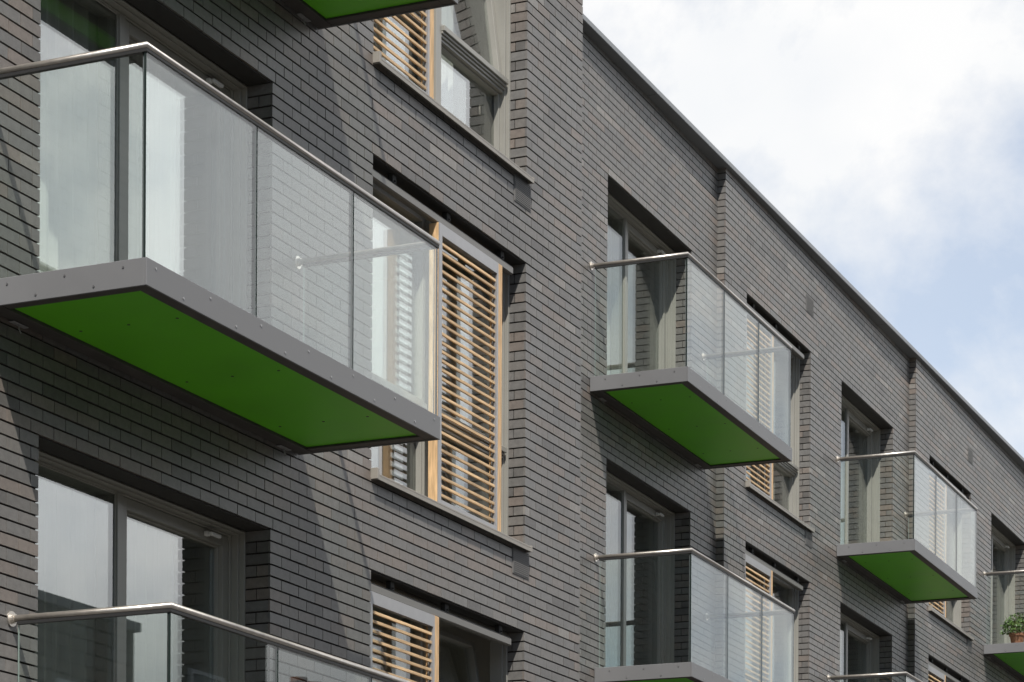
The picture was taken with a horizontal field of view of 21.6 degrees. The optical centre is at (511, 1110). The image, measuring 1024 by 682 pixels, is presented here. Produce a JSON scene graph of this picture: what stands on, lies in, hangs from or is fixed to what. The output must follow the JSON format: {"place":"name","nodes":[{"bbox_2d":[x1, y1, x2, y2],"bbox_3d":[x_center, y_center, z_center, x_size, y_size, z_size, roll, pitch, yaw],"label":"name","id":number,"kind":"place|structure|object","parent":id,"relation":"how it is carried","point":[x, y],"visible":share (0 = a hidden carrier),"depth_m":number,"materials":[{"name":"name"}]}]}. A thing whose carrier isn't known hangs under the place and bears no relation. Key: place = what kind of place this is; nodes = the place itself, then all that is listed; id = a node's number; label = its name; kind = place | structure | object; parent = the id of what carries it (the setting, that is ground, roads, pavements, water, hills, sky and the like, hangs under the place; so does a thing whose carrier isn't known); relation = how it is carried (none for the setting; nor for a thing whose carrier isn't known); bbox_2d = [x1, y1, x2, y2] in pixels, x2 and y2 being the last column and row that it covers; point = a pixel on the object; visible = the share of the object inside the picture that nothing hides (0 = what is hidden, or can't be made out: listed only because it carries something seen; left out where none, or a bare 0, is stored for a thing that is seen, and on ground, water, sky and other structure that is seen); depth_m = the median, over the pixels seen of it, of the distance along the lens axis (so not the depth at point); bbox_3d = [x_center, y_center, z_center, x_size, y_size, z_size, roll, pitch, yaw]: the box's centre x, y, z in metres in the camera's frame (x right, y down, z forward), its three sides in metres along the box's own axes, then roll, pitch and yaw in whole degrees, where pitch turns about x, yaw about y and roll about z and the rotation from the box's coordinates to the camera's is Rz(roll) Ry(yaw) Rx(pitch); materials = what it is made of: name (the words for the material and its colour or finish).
{"place":"outdoors","nodes":[
{"label":"outdoors","id":0,"kind":"place"},
{"bbox_2d":[582,0,1023,457],"label":"sky","id":1,"kind":"structure","parent":0,"point":[889,134],"materials":[{"name":"white"}]},
{"label":"ground","id":2,"kind":"structure","parent":0,"visible":0},
{"bbox_2d":[0,0,582,681],"bbox_3d":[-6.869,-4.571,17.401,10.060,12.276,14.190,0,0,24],"label":"apartment block","id":3,"kind":"structure","parent":2,"relation":"on","point":[452,554],"depth_m":17.77,"materials":[{"name":"grey brick"}]},
{"bbox_2d":[34,434,269,681],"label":"balcony door","id":4,"kind":"structure","parent":3,"relation":"in","point":[109,535],"depth_m":16.15,"materials":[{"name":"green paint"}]},
{"bbox_2d":[36,0,271,317],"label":"balcony door","id":5,"kind":"structure","parent":3,"relation":"in","point":[91,120],"depth_m":16.47,"materials":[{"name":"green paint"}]},
{"bbox_2d":[7,602,410,681],"bbox_3d":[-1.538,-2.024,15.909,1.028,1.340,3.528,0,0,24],"label":"balcony","id":6,"kind":"structure","parent":3,"relation":"attached to","point":[168,608],"depth_m":14.50,"materials":[{"name":"silver metal"}]},
{"bbox_2d":[0,41,439,455],"bbox_3d":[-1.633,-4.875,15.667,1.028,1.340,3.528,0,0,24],"label":"balcony","id":7,"kind":"structure","parent":3,"relation":"attached to","point":[147,320],"depth_m":15.23,"materials":[{"name":"green metal"}]},
{"bbox_2d":[281,0,457,29],"bbox_3d":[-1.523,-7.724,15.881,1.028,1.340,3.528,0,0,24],"label":"balcony","id":8,"kind":"structure","parent":3,"relation":"attached to","point":[321,14],"depth_m":17.37,"materials":[{"name":"green metal"}]},
{"bbox_2d":[368,569,523,681],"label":"window","id":9,"kind":"structure","parent":3,"relation":"in","point":[417,635],"depth_m":19.90,"materials":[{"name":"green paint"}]},
{"bbox_2d":[369,155,532,552],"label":"window","id":10,"kind":"structure","parent":3,"relation":"in","point":[464,474],"depth_m":20.34,"materials":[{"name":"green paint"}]},
{"bbox_2d":[372,0,533,183],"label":"window","id":11,"kind":"structure","parent":3,"relation":"in","point":[457,58],"depth_m":20.43,"materials":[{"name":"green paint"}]},
{"bbox_2d":[578,14,1023,681],"bbox_3d":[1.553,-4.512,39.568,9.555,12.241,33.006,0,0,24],"label":"apartment wing","id":12,"kind":"structure","parent":2,"relation":"on","point":[662,174],"depth_m":31.31,"materials":[{"name":"grey brick"}]},
{"bbox_2d":[604,459,689,666],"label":"balcony door","id":13,"kind":"structure","parent":12,"relation":"in","point":[640,592],"depth_m":29.36,"materials":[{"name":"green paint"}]},
{"bbox_2d":[606,176,690,374],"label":"balcony door","id":14,"kind":"structure","parent":12,"relation":"in","point":[641,308],"depth_m":29.29,"materials":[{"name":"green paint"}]},
{"bbox_2d":[590,252,791,469],"bbox_3d":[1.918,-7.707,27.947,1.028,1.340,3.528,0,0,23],"label":"balcony","id":15,"kind":"structure","parent":12,"relation":"attached to","point":[689,413],"depth_m":27.57,"materials":[{"name":"green metal"}]},
{"bbox_2d":[594,548,794,681],"bbox_3d":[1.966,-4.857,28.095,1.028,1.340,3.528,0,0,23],"label":"balcony","id":16,"kind":"structure","parent":12,"relation":"attached to","point":[690,671],"depth_m":26.62,"materials":[{"name":"silver metal"}]},
{"bbox_2d":[714,542,808,681],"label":"window","id":17,"kind":"structure","parent":12,"relation":"in","point":[762,571],"depth_m":32.32,"materials":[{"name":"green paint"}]},
{"bbox_2d":[715,294,814,532],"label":"window","id":18,"kind":"structure","parent":12,"relation":"in","point":[778,483],"depth_m":32.82,"materials":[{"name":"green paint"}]},
{"bbox_2d":[839,602,890,681],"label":"balcony door","id":19,"kind":"structure","parent":12,"relation":"in","point":[859,637],"depth_m":36.78,"materials":[{"name":"grey glass"}]},
{"bbox_2d":[840,382,891,544],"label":"balcony door","id":20,"kind":"structure","parent":12,"relation":"in","point":[860,426],"depth_m":36.93,"materials":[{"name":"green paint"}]},
{"bbox_2d":[827,671,922,681],"bbox_3d":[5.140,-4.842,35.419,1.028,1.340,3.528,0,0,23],"label":"balcony","id":21,"kind":"structure","parent":12,"relation":"attached to","point":[905,674],"depth_m":33.83,"materials":[{"name":"silver metal"}]},
{"bbox_2d":[836,450,977,603],"bbox_3d":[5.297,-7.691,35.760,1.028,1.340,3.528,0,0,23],"label":"balcony","id":22,"kind":"structure","parent":12,"relation":"attached to","point":[909,571],"depth_m":35.35,"materials":[{"name":"green metal"}]},
{"bbox_2d":[907,456,973,640],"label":"window","id":23,"kind":"structure","parent":12,"relation":"in","point":[949,611],"depth_m":39.99,"materials":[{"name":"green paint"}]},
{"bbox_2d":[927,654,968,681],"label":"window","id":24,"kind":"structure","parent":12,"relation":"in","point":[937,671],"depth_m":39.39,"materials":[{"name":"grey glass"}]},
{"bbox_2d":[983,570,1023,681],"bbox_3d":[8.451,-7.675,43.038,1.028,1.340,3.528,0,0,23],"label":"balcony","id":25,"kind":"structure","parent":12,"relation":"attached to","point":[1009,657],"depth_m":41.68,"materials":[{"name":"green metal"}]},
{"bbox_2d":[1000,612,1023,642],"bbox_3d":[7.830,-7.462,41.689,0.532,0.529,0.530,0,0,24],"label":"potted plant","id":26,"kind":"object","parent":25,"relation":"on","point":[1015,634],"visible":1,"depth_m":41.60,"materials":[{"name":"green plant"}]},
{"bbox_2d":[990,513,1023,643],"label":"balcony door","id":27,"kind":"structure","parent":12,"relation":"in","point":[1003,542],"depth_m":44.53,"materials":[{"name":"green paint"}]}
]}

